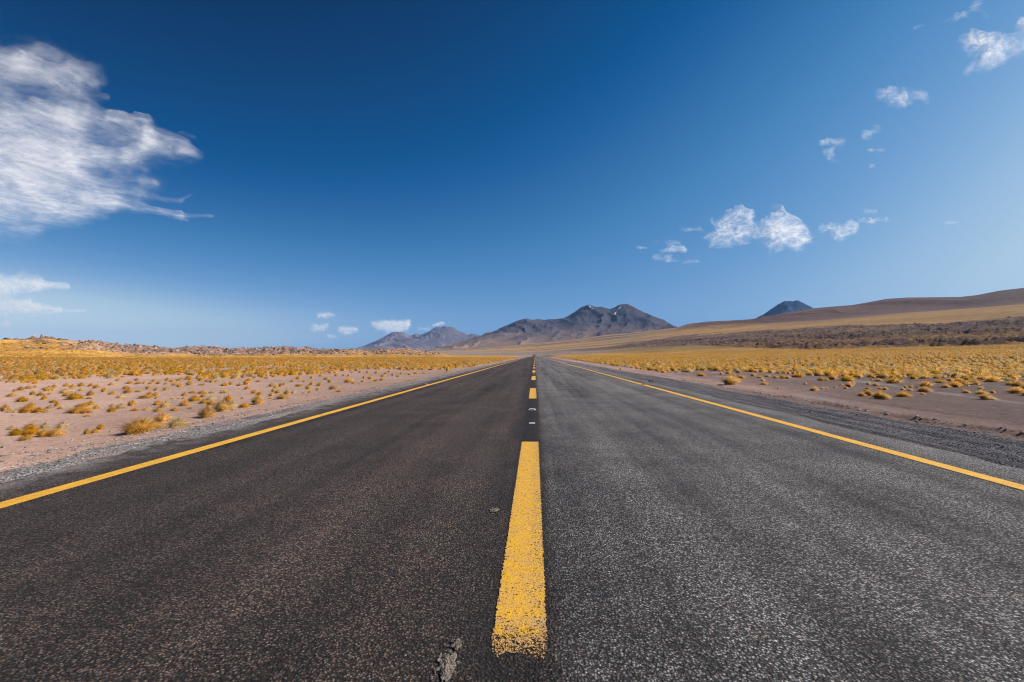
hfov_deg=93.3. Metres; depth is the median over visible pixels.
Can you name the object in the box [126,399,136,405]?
grass tuft
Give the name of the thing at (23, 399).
grass tuft
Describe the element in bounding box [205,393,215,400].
grass tuft
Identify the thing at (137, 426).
grass tuft
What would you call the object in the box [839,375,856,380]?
grass tuft
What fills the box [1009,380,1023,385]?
grass tuft
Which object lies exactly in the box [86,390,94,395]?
grass tuft
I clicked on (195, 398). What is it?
grass tuft
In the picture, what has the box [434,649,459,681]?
pothole
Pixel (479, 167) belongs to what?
sky
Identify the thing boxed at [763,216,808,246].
cloud
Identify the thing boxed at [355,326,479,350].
mountain
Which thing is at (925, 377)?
grass tuft
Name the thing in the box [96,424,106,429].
grass tuft
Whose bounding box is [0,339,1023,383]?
grass field
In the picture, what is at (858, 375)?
grass tuft
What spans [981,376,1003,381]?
grass tuft
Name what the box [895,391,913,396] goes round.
grass tuft
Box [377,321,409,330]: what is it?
cloud
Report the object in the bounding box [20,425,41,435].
grass tuft
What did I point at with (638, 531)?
road
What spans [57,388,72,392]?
grass tuft
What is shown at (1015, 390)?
grass tuft
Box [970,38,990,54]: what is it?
cloud
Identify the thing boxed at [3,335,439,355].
boulders
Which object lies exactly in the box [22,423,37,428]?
grass tuft
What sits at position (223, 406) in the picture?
grass tuft
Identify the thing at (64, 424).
grass tuft
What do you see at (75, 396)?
grass tuft
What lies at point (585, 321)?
mountain
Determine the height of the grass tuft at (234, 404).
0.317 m
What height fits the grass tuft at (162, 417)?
0.305 m
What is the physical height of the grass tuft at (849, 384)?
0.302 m
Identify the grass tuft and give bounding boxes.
[0,403,10,411]
[5,392,17,396]
[6,428,24,435]
[12,396,29,401]
[16,403,36,412]
[16,433,33,440]
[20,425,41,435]
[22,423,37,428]
[29,407,48,412]
[34,427,50,436]
[40,386,55,390]
[40,422,50,428]
[43,426,70,436]
[55,420,69,427]
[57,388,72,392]
[61,404,95,413]
[64,390,85,399]
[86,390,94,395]
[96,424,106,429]
[107,406,117,411]
[111,415,167,434]
[115,403,126,408]
[122,388,133,392]
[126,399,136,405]
[133,393,156,397]
[151,408,172,422]
[152,407,162,411]
[159,400,172,407]
[164,416,193,427]
[177,400,190,405]
[187,393,203,400]
[197,402,218,418]
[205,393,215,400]
[211,398,233,411]
[229,400,237,408]
[239,402,249,407]
[248,391,263,404]
[275,393,289,398]
[344,378,353,382]
[721,374,741,384]
[792,372,806,376]
[807,385,818,390]
[826,375,836,379]
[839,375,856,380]
[844,382,853,386]
[852,372,862,377]
[864,390,874,395]
[870,390,887,398]
[875,392,890,398]
[884,375,906,382]
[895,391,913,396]
[916,380,933,386]
[916,385,932,391]
[917,375,932,378]
[932,379,946,382]
[941,384,950,387]
[946,380,963,386]
[957,377,974,385]
[966,377,981,384]
[974,393,994,399]
[975,390,992,394]
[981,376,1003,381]
[1002,386,1023,392]
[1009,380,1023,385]
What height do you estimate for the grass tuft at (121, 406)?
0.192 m
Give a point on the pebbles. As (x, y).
(187, 433)
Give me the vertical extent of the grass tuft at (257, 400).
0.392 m
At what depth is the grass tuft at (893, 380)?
22.15 m
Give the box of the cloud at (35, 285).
[0,281,51,291]
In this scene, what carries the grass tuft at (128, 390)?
on the ground
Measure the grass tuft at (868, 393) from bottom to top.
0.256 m
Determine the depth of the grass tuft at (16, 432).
7.88 m
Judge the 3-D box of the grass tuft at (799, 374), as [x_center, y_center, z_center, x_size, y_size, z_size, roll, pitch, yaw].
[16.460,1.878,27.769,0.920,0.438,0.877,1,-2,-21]
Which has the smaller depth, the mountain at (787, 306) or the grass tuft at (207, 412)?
the grass tuft at (207, 412)
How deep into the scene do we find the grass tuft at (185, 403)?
12.82 m
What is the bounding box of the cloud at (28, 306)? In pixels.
[1,301,60,311]
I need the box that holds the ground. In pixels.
[0,288,1023,482]
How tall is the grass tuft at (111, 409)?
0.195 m
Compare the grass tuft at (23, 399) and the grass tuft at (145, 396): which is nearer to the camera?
the grass tuft at (23, 399)
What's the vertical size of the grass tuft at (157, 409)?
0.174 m
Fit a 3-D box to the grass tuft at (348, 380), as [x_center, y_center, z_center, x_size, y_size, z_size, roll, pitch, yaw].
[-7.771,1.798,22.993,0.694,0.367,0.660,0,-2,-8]
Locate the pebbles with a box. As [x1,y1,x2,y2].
[0,366,1023,478]
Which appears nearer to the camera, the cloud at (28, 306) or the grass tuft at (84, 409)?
the grass tuft at (84, 409)
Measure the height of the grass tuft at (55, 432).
0.231 m
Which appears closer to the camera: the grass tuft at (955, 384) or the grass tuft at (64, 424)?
the grass tuft at (64, 424)
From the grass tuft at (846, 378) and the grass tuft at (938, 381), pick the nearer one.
the grass tuft at (938, 381)
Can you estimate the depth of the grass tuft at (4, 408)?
11.43 m
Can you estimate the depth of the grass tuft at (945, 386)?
19.13 m
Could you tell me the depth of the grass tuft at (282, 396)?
14.49 m
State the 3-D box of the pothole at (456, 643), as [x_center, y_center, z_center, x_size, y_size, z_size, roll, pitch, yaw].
[-0.181,0.988,1.584,0.047,0.009,0.065,0,-2,3]
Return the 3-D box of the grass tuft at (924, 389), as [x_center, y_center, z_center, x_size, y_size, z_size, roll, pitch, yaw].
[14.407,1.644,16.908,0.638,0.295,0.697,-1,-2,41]
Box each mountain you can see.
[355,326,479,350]
[427,304,676,350]
[757,300,811,317]
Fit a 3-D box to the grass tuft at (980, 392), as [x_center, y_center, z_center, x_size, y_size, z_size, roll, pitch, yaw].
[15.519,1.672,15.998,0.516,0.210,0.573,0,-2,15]
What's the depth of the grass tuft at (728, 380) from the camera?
20.75 m
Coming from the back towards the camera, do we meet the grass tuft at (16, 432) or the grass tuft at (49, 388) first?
the grass tuft at (49, 388)
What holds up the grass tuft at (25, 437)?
on the ground
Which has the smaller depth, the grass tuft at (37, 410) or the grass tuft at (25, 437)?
the grass tuft at (25, 437)
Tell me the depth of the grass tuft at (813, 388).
17.37 m
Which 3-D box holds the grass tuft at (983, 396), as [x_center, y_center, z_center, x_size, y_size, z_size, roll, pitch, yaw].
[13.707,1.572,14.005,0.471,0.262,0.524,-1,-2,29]
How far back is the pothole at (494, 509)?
2.95 m
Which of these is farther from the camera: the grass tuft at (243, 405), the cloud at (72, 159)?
the cloud at (72, 159)
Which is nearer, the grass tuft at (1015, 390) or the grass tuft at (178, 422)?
the grass tuft at (178, 422)
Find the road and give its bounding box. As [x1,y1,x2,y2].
[0,355,1023,681]
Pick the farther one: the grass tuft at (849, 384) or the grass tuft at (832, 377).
the grass tuft at (832, 377)
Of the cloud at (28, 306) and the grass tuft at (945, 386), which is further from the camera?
the cloud at (28, 306)
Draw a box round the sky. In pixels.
[0,0,1023,348]
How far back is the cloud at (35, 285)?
31910.08 m
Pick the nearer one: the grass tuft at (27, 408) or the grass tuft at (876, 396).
the grass tuft at (27, 408)
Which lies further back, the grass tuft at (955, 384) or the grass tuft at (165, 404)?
the grass tuft at (955, 384)
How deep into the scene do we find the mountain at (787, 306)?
14964.17 m
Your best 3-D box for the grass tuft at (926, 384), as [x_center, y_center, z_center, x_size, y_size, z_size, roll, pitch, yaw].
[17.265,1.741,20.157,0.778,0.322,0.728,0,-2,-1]
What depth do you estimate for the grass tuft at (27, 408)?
11.15 m
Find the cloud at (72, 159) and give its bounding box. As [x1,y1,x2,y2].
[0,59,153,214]
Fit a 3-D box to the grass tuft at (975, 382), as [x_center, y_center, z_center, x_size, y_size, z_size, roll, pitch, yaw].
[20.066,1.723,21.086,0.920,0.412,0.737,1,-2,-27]
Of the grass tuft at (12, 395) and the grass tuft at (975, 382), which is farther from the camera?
the grass tuft at (975, 382)
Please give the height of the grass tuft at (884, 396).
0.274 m
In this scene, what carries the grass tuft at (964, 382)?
on the ground
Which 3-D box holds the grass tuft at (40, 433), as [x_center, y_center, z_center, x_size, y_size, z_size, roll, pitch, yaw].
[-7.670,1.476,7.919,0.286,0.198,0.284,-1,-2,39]
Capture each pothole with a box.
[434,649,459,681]
[449,638,463,649]
[489,507,499,511]
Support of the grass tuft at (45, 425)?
on the ground
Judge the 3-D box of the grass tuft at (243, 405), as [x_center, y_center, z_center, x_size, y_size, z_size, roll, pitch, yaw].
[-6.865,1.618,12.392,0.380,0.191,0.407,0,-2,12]

